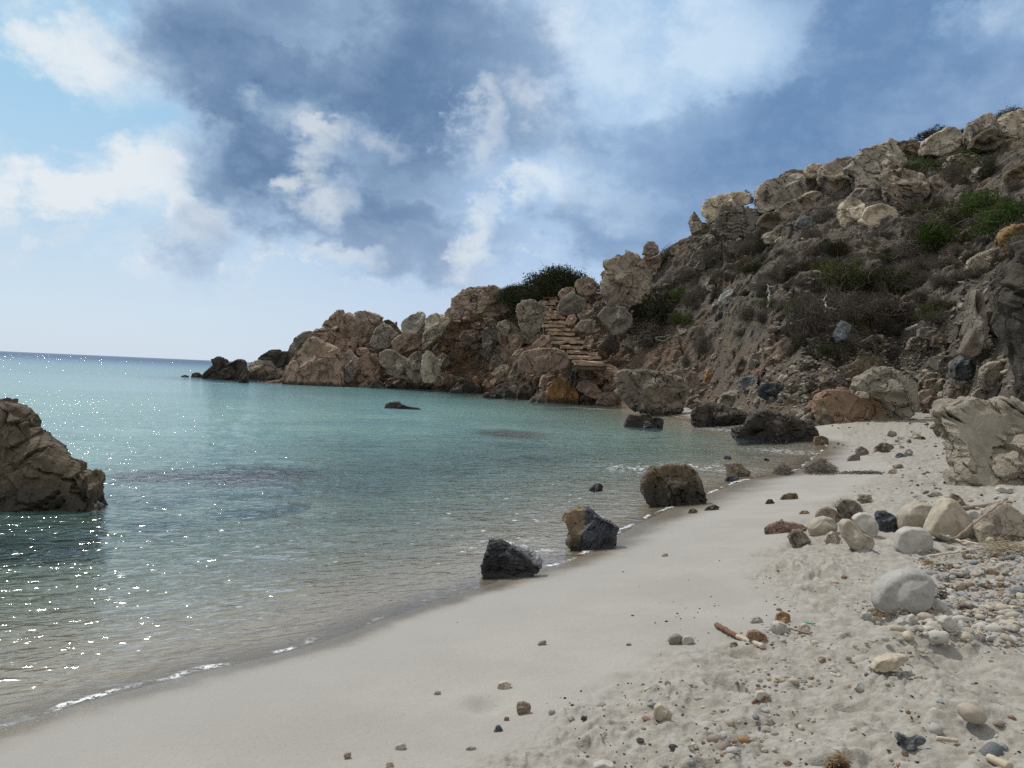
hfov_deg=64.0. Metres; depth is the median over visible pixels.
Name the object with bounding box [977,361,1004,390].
boulder
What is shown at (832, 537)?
stone
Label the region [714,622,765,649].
stick
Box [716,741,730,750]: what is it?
pebble
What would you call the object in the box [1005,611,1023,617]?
pebble
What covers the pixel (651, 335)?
shrub
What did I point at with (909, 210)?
shrub
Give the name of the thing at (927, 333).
rock
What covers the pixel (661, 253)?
shrub
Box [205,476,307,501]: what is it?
sunken rock
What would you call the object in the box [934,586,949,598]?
weed scrap
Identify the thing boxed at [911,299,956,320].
shrub
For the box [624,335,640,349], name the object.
boulder
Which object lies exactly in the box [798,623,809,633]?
stone
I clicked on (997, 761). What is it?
stick
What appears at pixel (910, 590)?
stone
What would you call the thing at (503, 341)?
boulder
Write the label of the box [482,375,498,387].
rock
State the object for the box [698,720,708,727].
pebble
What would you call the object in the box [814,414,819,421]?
loose rock
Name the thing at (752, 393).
rock
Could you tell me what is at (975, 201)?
shrub
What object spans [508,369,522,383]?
boulder
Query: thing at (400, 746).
stone
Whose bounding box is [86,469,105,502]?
rock
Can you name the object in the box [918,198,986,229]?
shrub
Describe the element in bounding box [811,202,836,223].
shrub
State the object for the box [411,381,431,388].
rock
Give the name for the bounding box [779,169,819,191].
boulder
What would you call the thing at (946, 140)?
boulder
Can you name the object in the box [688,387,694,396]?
rock
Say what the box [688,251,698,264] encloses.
rock
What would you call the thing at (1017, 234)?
shrub
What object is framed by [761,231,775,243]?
rock
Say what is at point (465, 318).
rock
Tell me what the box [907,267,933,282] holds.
shrub
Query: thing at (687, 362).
shrub
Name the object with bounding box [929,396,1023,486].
boulder
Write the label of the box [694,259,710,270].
rock
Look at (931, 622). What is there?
pebble
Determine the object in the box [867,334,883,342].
shrub
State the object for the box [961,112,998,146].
boulder
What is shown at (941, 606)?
stone
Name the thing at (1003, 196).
shrub
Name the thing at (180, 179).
sky
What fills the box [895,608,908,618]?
stone
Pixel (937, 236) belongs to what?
shrub
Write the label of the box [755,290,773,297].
shrub
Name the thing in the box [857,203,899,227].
boulder
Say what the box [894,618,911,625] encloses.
stone
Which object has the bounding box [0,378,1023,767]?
beach
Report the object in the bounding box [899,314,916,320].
shrub
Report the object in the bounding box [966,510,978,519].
stone
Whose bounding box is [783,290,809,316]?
shrub
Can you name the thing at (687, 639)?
stone
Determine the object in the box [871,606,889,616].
fibre tuft
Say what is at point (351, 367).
rock
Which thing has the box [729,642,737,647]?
stone
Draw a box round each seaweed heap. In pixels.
[773,462,793,474]
[803,458,839,475]
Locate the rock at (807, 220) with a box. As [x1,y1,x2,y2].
[794,216,812,229]
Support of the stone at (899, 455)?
on the beach
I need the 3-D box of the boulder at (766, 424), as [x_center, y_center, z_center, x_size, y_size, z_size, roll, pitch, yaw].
[8.403,1.469,26.137,2.749,1.275,1.466,3,1,11]
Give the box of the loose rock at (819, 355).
[810,349,821,358]
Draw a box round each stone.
[344,752,350,758]
[386,761,393,767]
[395,742,405,749]
[466,746,475,750]
[494,725,502,731]
[497,680,510,688]
[516,701,530,714]
[538,640,546,644]
[548,709,554,714]
[592,759,614,767]
[653,702,671,721]
[668,633,681,644]
[681,635,693,644]
[688,509,697,512]
[704,504,719,510]
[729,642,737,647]
[750,616,762,622]
[754,689,771,701]
[760,695,770,702]
[765,499,773,503]
[770,620,788,634]
[775,611,790,623]
[787,529,810,547]
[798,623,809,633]
[799,510,809,513]
[807,516,837,536]
[815,507,845,521]
[824,531,840,544]
[834,498,862,520]
[838,519,874,550]
[847,454,859,460]
[851,512,878,536]
[855,446,868,455]
[857,494,871,502]
[860,611,871,619]
[870,652,908,672]
[871,567,935,615]
[873,442,893,452]
[874,510,897,531]
[887,469,896,473]
[893,526,932,553]
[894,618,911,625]
[894,732,925,750]
[895,452,906,457]
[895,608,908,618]
[896,502,932,528]
[903,448,912,455]
[906,614,917,624]
[913,436,925,439]
[923,497,975,541]
[927,491,941,496]
[931,598,949,612]
[937,615,958,631]
[945,563,953,569]
[948,493,966,505]
[949,569,963,572]
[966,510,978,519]
[972,501,1023,543]
[995,487,1013,493]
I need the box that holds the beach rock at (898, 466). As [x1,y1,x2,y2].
[893,464,903,468]
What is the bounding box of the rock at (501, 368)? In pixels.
[491,364,508,375]
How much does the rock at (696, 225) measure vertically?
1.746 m
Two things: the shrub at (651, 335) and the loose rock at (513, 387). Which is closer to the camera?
the shrub at (651, 335)
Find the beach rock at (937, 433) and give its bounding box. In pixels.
[933,430,940,436]
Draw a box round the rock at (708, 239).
[703,235,716,244]
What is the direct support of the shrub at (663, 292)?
on the hillside
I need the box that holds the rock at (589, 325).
[575,319,597,331]
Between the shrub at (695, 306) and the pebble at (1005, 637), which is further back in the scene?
the shrub at (695, 306)
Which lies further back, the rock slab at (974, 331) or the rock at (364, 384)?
the rock at (364, 384)
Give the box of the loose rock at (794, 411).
[788,408,804,415]
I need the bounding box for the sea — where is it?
[0,351,827,709]
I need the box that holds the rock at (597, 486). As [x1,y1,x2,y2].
[589,483,602,492]
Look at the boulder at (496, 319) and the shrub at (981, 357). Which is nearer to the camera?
the shrub at (981, 357)
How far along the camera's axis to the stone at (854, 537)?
6.91 m
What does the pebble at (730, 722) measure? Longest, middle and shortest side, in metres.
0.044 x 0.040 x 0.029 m
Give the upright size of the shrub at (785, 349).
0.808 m
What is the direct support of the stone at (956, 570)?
on the beach
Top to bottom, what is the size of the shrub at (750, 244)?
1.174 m
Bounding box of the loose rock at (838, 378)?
[832,374,844,383]
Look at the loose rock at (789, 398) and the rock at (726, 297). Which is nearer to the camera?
the loose rock at (789, 398)
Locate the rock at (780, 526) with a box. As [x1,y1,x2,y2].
[764,519,806,533]
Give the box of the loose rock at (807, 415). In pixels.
[800,413,810,418]
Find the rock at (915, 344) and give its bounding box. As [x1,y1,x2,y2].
[905,337,924,351]
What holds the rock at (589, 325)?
on the hillside
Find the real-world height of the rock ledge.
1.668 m
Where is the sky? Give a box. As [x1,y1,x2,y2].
[0,0,1023,361]
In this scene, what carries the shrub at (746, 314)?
on the hillside
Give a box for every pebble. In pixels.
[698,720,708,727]
[707,734,722,742]
[715,717,723,721]
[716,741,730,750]
[725,718,734,726]
[725,746,738,753]
[738,735,749,743]
[752,714,759,719]
[760,725,770,731]
[761,708,769,712]
[761,748,767,752]
[788,677,799,684]
[810,640,818,644]
[854,682,863,692]
[881,636,889,641]
[890,624,906,631]
[902,631,912,640]
[917,612,934,620]
[924,621,937,624]
[926,630,948,643]
[928,722,942,735]
[948,628,960,635]
[949,611,959,615]
[952,615,967,620]
[956,702,986,724]
[958,633,972,641]
[974,622,985,627]
[974,633,980,639]
[975,614,985,619]
[979,741,1002,756]
[984,604,992,610]
[984,625,1001,632]
[985,618,994,622]
[993,720,1004,727]
[996,603,1009,609]
[996,615,1005,618]
[1000,633,1013,641]
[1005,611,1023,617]
[1009,635,1018,641]
[1011,628,1019,632]
[1013,621,1022,627]
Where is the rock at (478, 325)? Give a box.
[471,322,485,329]
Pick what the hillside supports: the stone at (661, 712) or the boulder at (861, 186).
the boulder at (861, 186)
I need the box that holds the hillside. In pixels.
[260,134,1023,425]
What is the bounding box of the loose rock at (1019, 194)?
[1015,192,1023,196]
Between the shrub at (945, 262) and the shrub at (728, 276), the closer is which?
the shrub at (945, 262)
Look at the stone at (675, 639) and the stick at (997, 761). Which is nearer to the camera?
the stick at (997, 761)
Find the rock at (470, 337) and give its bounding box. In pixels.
[459,329,480,345]
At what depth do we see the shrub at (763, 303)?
41.23 m
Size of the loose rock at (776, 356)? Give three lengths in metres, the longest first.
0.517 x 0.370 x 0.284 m
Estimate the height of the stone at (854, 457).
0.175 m
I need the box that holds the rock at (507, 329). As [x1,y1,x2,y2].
[496,319,518,338]
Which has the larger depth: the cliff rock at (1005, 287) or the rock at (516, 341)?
the rock at (516, 341)
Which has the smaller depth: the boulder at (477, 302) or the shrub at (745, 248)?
the shrub at (745, 248)
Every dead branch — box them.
[630,319,669,346]
[767,284,776,307]
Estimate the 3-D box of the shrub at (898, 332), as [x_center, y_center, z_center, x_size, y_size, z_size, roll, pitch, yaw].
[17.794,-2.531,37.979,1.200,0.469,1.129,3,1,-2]
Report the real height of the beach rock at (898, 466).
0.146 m
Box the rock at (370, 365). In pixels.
[356,353,382,382]
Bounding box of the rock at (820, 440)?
[813,436,828,444]
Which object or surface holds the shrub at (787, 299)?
on the hillside
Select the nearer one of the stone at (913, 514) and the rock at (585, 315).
the stone at (913, 514)
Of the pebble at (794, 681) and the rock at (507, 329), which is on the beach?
the pebble at (794, 681)
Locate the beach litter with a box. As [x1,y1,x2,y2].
[457,464,1020,767]
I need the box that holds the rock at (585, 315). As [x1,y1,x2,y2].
[577,310,594,319]
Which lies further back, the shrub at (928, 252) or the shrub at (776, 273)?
the shrub at (776, 273)
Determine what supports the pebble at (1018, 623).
on the beach
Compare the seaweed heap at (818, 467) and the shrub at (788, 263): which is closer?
the seaweed heap at (818, 467)
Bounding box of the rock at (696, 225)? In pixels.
[688,212,709,234]
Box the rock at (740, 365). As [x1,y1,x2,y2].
[734,358,746,375]
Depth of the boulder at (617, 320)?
54.63 m
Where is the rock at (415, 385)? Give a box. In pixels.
[407,380,429,389]
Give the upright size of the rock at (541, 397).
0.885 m
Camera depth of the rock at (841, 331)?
35.05 m
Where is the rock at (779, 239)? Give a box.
[775,236,783,242]
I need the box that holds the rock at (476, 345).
[471,342,482,349]
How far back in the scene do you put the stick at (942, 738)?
2.97 m
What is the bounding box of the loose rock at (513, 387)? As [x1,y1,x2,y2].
[508,384,517,392]
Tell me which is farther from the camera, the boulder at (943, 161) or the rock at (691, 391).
the boulder at (943, 161)
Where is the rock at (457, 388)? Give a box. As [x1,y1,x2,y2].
[449,382,462,395]
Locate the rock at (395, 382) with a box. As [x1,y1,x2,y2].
[384,377,407,389]
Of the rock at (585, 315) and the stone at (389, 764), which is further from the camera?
the rock at (585, 315)
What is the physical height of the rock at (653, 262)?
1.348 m
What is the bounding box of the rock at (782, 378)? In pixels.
[777,374,787,382]
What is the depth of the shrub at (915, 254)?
43.22 m
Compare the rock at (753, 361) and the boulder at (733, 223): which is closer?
the rock at (753, 361)
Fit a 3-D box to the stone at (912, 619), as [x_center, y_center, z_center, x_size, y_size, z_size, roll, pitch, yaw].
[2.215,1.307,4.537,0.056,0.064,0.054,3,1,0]
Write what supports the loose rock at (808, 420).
on the hillside
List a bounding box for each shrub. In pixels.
[492,283,537,306]
[502,262,599,316]
[570,268,600,294]
[601,331,621,352]
[625,308,670,346]
[627,312,645,335]
[629,287,677,324]
[659,241,678,257]
[660,282,675,288]
[660,288,671,300]
[661,286,685,301]
[665,244,683,252]
[666,259,701,282]
[670,309,695,324]
[679,278,709,305]
[680,354,692,366]
[686,325,712,352]
[687,271,702,276]
[690,302,702,308]
[692,237,729,267]
[706,267,723,277]
[718,270,736,280]
[722,234,758,254]
[725,249,745,258]
[731,300,753,321]
[731,326,744,336]
[732,239,758,251]
[732,264,747,273]
[737,289,748,295]
[743,258,763,271]
[744,189,753,203]
[747,280,774,290]
[749,251,769,260]
[749,295,777,308]
[751,235,769,251]
[751,275,783,292]
[754,305,769,323]
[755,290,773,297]
[757,268,777,283]
[760,260,784,283]
[767,246,805,275]
[768,276,791,283]
[769,247,787,253]
[770,299,789,309]
[773,277,840,342]
[778,340,797,354]
[780,250,795,256]
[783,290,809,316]
[784,297,809,304]
[787,335,807,345]
[790,261,810,270]
[794,239,828,256]
[797,221,827,239]
[803,339,850,358]
[807,254,836,270]
[809,306,849,322]
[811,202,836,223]
[811,251,872,295]
[815,232,853,257]
[819,280,868,324]
[838,234,857,251]
[840,310,872,334]
[844,330,866,346]
[845,260,883,291]
[848,288,881,302]
[849,324,870,336]
[851,285,907,318]
[856,341,890,351]
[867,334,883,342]
[869,252,926,295]
[875,229,894,237]
[876,247,891,255]
[880,254,894,261]
[882,232,922,259]
[885,264,902,276]
[886,327,904,333]
[887,353,898,359]
[892,322,912,337]
[894,216,976,254]
[896,206,943,232]
[896,252,931,273]
[898,202,929,215]
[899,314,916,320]
[899,321,928,340]
[901,148,981,171]
[901,292,926,301]
[904,226,916,242]
[904,243,930,260]
[905,284,932,302]
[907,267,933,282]
[910,247,941,255]
[911,201,935,214]
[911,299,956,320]
[913,124,948,140]
[915,298,957,312]
[916,165,931,175]
[916,264,932,269]
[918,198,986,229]
[921,252,959,269]
[922,307,958,323]
[923,311,943,319]
[925,295,944,306]
[926,272,953,287]
[930,200,946,207]
[933,267,968,284]
[936,241,964,257]
[940,162,966,177]
[950,260,961,268]
[951,183,1005,217]
[952,262,990,278]
[957,249,982,263]
[959,190,1023,241]
[971,338,992,365]
[972,234,989,243]
[973,151,999,178]
[987,250,1006,262]
[990,217,1019,235]
[993,192,1015,202]
[994,103,1023,120]
[998,160,1023,178]
[999,178,1023,192]
[1000,230,1023,243]
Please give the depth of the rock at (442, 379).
70.62 m
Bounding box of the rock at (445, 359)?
[437,353,450,368]
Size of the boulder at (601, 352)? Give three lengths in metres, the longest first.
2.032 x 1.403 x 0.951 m
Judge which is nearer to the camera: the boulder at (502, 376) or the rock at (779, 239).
the rock at (779, 239)
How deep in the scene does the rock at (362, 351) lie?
69.81 m
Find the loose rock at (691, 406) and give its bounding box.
[688,403,698,408]
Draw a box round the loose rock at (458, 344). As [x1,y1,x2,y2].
[455,342,463,348]
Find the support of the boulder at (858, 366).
on the hillside
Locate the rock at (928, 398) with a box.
[918,388,939,408]
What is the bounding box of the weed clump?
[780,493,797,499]
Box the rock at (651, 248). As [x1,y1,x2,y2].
[642,241,658,255]
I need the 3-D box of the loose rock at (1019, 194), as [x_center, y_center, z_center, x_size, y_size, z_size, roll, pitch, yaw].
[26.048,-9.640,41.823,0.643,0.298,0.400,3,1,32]
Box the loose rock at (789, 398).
[786,396,793,401]
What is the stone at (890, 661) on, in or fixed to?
on the beach
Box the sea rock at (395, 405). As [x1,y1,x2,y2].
[384,401,420,409]
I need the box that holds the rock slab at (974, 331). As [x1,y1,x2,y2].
[956,290,989,358]
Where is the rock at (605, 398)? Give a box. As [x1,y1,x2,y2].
[596,392,616,404]
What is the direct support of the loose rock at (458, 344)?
on the hillside
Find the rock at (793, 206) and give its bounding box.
[774,195,813,219]
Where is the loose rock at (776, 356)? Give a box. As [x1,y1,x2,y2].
[771,353,781,360]
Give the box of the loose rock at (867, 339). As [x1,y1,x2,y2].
[861,335,872,342]
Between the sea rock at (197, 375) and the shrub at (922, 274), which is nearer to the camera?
the shrub at (922, 274)
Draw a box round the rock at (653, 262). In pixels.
[642,254,662,269]
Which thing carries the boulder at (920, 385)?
on the hillside
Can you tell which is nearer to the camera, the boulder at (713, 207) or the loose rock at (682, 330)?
the loose rock at (682, 330)
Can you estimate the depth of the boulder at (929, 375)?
33.03 m
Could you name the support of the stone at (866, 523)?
on the beach
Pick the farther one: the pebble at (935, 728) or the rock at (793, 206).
the rock at (793, 206)
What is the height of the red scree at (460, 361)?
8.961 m
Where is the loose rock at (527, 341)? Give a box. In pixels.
[524,337,529,343]
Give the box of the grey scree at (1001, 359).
[607,166,1023,418]
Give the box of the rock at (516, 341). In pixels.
[508,334,522,349]
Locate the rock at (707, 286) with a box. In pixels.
[705,282,714,291]
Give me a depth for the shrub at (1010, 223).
36.22 m
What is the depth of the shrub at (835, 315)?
36.92 m
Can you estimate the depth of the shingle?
5.00 m
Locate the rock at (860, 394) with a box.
[855,391,868,397]
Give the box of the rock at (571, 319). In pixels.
[566,315,576,324]
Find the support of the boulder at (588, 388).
on the beach
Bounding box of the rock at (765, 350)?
[759,347,771,353]
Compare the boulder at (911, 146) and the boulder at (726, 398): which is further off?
the boulder at (911, 146)
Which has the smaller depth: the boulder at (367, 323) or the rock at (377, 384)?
the rock at (377, 384)
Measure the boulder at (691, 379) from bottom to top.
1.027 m
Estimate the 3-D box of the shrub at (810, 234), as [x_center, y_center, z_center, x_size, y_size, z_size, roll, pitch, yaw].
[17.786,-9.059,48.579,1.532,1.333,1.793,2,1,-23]
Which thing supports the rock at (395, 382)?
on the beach
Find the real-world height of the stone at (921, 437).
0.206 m
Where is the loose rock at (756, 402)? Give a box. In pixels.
[753,399,759,406]
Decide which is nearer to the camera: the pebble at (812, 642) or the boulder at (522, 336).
the pebble at (812, 642)
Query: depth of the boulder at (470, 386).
67.07 m
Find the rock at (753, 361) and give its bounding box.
[747,353,758,369]
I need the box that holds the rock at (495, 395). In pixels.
[482,392,502,399]
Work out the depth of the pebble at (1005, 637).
4.18 m
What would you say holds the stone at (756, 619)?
on the beach
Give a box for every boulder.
[0,397,109,558]
[247,360,283,382]
[280,336,344,386]
[281,331,315,370]
[313,309,358,356]
[354,310,383,346]
[361,346,377,355]
[369,323,397,350]
[379,349,412,381]
[381,370,389,377]
[391,332,422,354]
[401,311,425,334]
[405,351,422,383]
[420,327,437,346]
[420,350,441,383]
[422,313,450,348]
[431,343,440,353]
[444,305,464,320]
[444,333,454,341]
[444,374,455,386]
[445,377,480,396]
[451,285,515,317]
[454,333,460,340]
[467,371,472,377]
[472,376,479,384]
[480,539,542,579]
[493,314,510,325]
[497,331,508,347]
[498,372,507,381]
[501,344,510,360]
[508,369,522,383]
[512,359,524,377]
[515,299,551,338]
[516,380,536,399]
[517,331,530,343]
[518,347,537,359]
[518,347,570,375]
[532,376,540,389]
[539,372,559,388]
[546,378,578,406]
[556,292,586,317]
[558,287,575,298]
[562,506,619,550]
[573,378,581,386]
[574,277,598,296]
[576,379,601,398]
[578,371,602,384]
[579,394,591,403]
[587,292,602,302]
[592,333,602,338]
[597,306,632,335]
[597,341,618,356]
[600,250,652,311]
[601,385,616,392]
[613,369,688,415]
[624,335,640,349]
[633,344,643,353]
[640,463,707,507]
[669,368,699,387]
[685,394,702,407]
[690,402,748,427]
[694,382,708,396]
[701,191,750,224]
[709,206,759,240]
[717,390,737,406]
[731,409,818,444]
[739,375,761,388]
[754,173,807,214]
[754,212,781,233]
[757,382,783,400]
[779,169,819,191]
[801,191,824,199]
[803,163,822,178]
[806,181,822,190]
[808,387,893,423]
[811,390,822,399]
[815,381,840,390]
[816,156,852,194]
[836,196,865,226]
[837,356,882,379]
[841,138,906,190]
[850,188,865,198]
[850,366,919,419]
[855,184,868,188]
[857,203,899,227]
[859,187,881,201]
[874,168,931,209]
[881,196,888,203]
[897,139,920,157]
[918,126,962,157]
[918,381,922,388]
[921,372,938,383]
[923,378,936,388]
[927,355,943,370]
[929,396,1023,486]
[933,383,944,391]
[936,157,946,167]
[936,378,943,385]
[937,356,954,374]
[937,391,942,398]
[942,153,979,170]
[943,377,970,398]
[948,355,975,379]
[956,388,967,395]
[957,374,971,383]
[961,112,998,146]
[967,128,1003,152]
[970,388,986,399]
[972,167,983,177]
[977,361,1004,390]
[987,312,996,336]
[996,109,1023,138]
[1003,165,1023,184]
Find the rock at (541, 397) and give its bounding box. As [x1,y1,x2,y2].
[529,392,546,405]
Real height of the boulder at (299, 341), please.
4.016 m
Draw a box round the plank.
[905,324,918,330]
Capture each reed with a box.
[929,548,979,556]
[951,538,979,544]
[952,498,1007,539]
[962,503,989,509]
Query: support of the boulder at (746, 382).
on the hillside
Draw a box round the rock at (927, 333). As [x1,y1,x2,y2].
[916,327,940,340]
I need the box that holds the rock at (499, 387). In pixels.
[492,382,508,391]
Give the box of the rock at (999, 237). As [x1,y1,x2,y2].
[994,223,1023,253]
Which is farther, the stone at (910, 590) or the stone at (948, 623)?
the stone at (910, 590)
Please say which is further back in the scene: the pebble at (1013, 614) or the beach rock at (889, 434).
the beach rock at (889, 434)
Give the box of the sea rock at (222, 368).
[201,356,246,381]
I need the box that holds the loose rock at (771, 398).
[767,396,774,402]
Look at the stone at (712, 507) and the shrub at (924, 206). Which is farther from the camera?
the shrub at (924, 206)
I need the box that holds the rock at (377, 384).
[368,380,384,388]
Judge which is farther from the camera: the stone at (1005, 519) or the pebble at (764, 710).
the stone at (1005, 519)
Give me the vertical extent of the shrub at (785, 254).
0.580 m
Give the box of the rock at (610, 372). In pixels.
[596,365,618,378]
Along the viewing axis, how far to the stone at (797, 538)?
7.49 m
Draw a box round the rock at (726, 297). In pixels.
[718,289,734,304]
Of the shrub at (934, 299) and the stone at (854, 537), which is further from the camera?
the shrub at (934, 299)
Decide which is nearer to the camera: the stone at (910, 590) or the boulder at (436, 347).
the stone at (910, 590)
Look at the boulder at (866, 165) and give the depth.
55.73 m
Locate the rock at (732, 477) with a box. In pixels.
[725,475,739,480]
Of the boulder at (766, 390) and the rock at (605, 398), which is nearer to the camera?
the boulder at (766, 390)
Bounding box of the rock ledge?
[258,349,287,367]
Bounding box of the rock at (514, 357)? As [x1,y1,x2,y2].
[510,349,519,362]
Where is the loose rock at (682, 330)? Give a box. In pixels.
[678,328,686,333]
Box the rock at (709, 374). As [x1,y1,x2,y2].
[703,368,713,383]
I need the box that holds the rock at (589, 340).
[583,335,594,349]
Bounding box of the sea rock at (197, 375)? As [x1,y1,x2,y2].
[191,372,201,378]
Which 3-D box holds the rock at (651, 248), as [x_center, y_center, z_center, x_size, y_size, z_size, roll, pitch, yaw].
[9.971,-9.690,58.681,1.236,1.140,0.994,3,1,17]
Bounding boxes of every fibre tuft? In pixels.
[823,749,854,767]
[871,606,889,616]
[919,559,934,564]
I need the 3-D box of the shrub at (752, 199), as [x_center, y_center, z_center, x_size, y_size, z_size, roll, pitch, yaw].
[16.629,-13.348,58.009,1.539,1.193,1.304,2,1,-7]
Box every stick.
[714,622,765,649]
[788,628,811,633]
[936,736,958,742]
[985,754,1013,767]
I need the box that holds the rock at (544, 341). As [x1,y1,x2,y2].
[532,335,552,347]
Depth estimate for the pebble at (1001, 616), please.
4.62 m
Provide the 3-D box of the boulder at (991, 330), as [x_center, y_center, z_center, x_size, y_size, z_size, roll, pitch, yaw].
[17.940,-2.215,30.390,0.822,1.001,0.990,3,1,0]
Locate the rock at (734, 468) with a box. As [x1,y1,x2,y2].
[724,462,750,476]
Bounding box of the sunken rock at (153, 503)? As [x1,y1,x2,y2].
[107,478,200,512]
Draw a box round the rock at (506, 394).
[496,389,516,400]
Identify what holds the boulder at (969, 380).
on the hillside
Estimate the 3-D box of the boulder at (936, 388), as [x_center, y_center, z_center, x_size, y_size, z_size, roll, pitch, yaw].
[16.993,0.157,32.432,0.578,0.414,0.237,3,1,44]
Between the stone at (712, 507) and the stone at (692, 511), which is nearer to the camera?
the stone at (692, 511)
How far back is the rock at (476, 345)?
70.12 m
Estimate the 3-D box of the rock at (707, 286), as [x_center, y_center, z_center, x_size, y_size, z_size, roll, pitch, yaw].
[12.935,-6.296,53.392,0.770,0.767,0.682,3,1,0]
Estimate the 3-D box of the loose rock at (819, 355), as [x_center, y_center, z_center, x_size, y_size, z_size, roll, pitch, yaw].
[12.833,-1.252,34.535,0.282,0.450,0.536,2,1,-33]
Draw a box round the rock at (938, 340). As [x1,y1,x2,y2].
[929,333,948,348]
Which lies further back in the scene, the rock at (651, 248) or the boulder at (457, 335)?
the boulder at (457, 335)
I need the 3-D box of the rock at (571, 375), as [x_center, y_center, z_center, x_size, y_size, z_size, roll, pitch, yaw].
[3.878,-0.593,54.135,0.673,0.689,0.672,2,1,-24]
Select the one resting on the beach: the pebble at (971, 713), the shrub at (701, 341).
the pebble at (971, 713)
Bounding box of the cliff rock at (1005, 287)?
[987,234,1023,401]
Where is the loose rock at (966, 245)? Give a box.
[963,242,972,248]
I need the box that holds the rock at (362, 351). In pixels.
[356,347,369,355]
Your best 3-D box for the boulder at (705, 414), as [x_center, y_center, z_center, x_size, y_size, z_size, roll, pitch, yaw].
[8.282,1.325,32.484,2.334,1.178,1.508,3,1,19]
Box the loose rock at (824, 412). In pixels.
[821,407,828,415]
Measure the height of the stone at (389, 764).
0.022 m
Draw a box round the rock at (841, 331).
[832,321,850,341]
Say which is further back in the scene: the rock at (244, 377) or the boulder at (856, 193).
the rock at (244, 377)
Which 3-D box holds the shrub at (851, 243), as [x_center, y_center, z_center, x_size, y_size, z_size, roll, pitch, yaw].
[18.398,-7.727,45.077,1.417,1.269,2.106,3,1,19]
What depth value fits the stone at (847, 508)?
8.85 m
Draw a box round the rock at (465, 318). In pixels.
[462,314,469,321]
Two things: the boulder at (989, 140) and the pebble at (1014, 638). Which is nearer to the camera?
the pebble at (1014, 638)
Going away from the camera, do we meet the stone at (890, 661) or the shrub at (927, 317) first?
the stone at (890, 661)
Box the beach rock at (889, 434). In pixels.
[887,431,895,436]
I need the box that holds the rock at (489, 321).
[483,317,493,325]
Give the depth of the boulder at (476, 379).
69.23 m
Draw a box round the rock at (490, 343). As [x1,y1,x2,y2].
[481,326,500,353]
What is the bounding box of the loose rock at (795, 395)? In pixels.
[790,391,798,398]
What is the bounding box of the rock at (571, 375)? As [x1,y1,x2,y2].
[566,370,576,379]
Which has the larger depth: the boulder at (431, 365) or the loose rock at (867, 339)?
the boulder at (431, 365)
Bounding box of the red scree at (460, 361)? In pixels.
[358,299,615,403]
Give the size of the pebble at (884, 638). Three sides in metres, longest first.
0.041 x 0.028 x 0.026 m
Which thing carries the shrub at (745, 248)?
on the hillside
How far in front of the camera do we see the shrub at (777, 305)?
40.03 m
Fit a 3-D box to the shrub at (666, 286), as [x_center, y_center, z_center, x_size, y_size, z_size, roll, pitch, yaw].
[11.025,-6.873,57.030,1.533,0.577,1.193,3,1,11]
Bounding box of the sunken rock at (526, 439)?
[481,435,545,447]
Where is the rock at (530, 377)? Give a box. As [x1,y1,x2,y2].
[526,374,536,379]
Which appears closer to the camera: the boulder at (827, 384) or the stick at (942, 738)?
the stick at (942, 738)
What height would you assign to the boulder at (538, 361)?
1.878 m
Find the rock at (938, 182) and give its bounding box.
[928,174,951,191]
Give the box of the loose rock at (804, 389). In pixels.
[800,382,807,392]
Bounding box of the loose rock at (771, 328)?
[767,324,776,332]
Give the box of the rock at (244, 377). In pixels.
[239,367,248,382]
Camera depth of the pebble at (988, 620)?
4.58 m
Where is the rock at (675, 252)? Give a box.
[670,245,682,254]
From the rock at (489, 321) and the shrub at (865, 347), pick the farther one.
the rock at (489, 321)
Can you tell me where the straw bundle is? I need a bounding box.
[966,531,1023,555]
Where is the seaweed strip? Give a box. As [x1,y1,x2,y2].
[837,470,883,474]
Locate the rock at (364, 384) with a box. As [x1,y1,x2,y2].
[359,382,367,387]
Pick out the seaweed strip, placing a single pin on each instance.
(861, 472)
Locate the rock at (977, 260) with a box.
[966,248,998,275]
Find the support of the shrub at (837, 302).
on the hillside
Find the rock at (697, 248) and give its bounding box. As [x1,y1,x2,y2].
[694,242,705,253]
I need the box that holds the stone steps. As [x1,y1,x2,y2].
[539,297,608,371]
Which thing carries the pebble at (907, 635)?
on the beach
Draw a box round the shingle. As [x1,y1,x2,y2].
[546,422,1023,767]
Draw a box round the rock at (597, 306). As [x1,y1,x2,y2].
[593,301,602,312]
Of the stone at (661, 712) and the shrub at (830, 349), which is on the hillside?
the shrub at (830, 349)
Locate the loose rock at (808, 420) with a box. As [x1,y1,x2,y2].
[802,417,812,423]
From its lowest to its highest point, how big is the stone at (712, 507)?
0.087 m
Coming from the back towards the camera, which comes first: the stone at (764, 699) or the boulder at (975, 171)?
the boulder at (975, 171)
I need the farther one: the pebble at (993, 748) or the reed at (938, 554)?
the reed at (938, 554)
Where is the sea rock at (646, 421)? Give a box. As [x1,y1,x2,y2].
[624,413,663,431]
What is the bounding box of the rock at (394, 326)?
[384,319,400,334]
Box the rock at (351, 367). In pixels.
[343,350,359,384]
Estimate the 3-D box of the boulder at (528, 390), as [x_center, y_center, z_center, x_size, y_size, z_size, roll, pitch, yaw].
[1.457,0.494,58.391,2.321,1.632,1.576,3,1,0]
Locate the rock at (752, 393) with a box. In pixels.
[749,389,756,397]
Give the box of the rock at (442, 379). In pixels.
[433,370,448,385]
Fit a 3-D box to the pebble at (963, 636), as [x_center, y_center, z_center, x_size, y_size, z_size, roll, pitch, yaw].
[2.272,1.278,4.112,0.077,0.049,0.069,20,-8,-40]
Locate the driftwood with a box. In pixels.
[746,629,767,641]
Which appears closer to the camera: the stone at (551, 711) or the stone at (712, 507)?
the stone at (551, 711)

